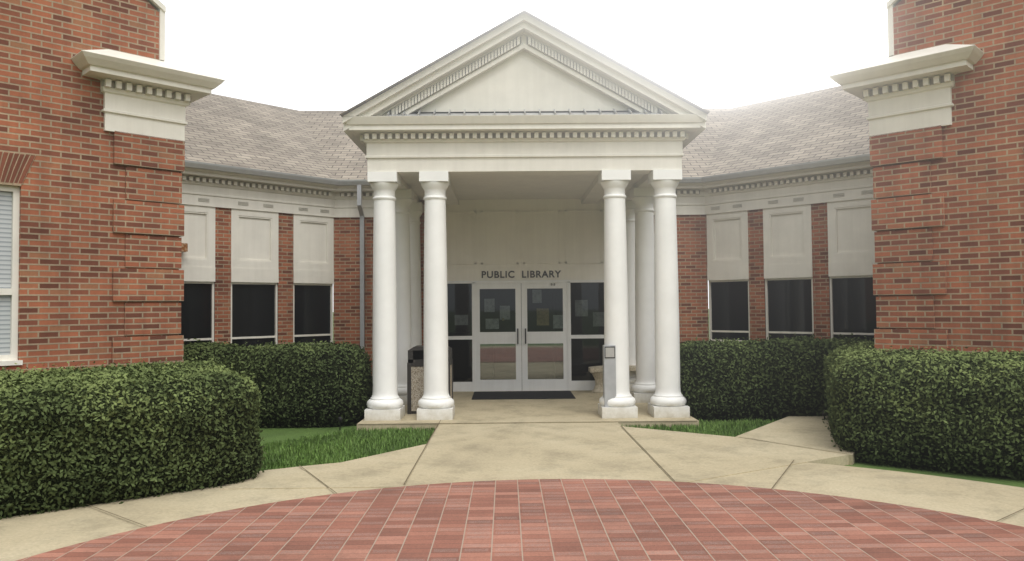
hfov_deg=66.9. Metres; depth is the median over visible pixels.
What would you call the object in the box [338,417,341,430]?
path light
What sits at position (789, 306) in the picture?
library window glass
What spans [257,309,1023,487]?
lawn
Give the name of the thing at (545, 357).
lobby walls
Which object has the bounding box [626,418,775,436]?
lawn
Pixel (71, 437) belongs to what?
hedge
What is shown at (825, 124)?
library roof
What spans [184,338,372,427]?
hedge
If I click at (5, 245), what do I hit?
library window blinds
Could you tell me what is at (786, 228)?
library trim
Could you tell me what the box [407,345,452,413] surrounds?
litter bin
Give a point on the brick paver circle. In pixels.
(572, 520)
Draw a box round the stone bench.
[588,365,635,392]
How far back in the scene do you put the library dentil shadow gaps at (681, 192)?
9.68 m
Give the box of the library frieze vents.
[198,190,872,212]
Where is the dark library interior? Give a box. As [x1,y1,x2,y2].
[214,278,830,343]
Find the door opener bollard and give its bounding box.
[603,345,615,406]
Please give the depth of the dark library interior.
13.81 m
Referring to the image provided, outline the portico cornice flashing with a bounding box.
[386,108,662,115]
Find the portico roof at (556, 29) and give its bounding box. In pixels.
[340,10,708,115]
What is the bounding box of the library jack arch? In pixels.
[0,148,1023,185]
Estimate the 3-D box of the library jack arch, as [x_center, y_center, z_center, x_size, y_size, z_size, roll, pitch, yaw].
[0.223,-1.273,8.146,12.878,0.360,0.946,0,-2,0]
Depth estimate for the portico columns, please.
11.49 m
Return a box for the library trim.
[0,0,983,365]
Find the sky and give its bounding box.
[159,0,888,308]
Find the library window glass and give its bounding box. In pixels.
[179,277,878,346]
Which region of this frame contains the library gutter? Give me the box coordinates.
[185,154,869,185]
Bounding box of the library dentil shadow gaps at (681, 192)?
[101,74,953,195]
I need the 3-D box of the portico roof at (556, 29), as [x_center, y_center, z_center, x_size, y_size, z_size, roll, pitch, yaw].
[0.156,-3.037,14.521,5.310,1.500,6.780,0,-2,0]
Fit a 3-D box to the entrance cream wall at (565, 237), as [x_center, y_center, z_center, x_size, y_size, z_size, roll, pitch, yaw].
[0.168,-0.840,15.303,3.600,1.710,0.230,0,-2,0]
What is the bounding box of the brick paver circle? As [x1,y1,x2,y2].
[16,479,1023,560]
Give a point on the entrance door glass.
(544, 310)
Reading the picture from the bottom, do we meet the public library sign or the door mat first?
the door mat
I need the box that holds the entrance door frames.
[447,280,603,391]
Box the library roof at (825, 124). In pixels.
[185,56,888,179]
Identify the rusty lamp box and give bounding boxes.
[182,243,187,251]
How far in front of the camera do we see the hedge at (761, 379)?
11.36 m
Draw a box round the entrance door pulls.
[517,328,525,343]
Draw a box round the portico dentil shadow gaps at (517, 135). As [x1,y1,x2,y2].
[363,37,685,138]
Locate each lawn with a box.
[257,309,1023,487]
[258,425,434,470]
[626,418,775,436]
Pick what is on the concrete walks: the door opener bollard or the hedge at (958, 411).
the door opener bollard
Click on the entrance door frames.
(521, 382)
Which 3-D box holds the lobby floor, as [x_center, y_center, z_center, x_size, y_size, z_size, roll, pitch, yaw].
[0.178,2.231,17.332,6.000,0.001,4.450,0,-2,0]
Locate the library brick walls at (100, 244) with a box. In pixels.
[0,0,1023,390]
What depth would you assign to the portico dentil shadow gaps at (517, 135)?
11.44 m
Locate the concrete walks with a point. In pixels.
(473, 440)
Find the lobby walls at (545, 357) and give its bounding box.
[480,339,562,377]
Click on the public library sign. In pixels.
(531, 274)
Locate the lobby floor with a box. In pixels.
[480,372,563,379]
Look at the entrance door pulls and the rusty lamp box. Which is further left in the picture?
the rusty lamp box
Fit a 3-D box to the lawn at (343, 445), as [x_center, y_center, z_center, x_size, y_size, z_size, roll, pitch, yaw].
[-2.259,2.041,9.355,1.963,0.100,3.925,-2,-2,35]
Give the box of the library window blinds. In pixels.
[0,191,11,354]
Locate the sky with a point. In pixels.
(301, 55)
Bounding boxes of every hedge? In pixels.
[0,356,265,519]
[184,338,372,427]
[680,333,873,421]
[821,338,1023,479]
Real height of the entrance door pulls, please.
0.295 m
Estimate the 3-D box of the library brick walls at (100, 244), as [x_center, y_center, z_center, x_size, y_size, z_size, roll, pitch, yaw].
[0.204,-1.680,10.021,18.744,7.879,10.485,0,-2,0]
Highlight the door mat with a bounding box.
[472,391,575,399]
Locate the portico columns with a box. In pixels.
[364,169,689,420]
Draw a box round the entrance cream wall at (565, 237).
[446,199,603,280]
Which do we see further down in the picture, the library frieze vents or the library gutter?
the library frieze vents
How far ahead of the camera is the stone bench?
14.59 m
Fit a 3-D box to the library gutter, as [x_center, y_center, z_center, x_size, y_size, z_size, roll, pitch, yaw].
[0.174,-1.959,13.424,13.106,0.102,3.101,0,-2,0]
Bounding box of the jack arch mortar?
[0,148,1023,185]
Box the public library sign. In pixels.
[482,271,559,277]
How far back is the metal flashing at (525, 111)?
11.53 m
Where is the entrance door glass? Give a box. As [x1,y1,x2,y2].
[447,282,603,381]
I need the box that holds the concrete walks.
[0,390,1023,560]
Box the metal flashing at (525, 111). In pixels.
[413,111,634,113]
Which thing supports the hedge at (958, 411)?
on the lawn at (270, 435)
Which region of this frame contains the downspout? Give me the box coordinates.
[357,185,364,352]

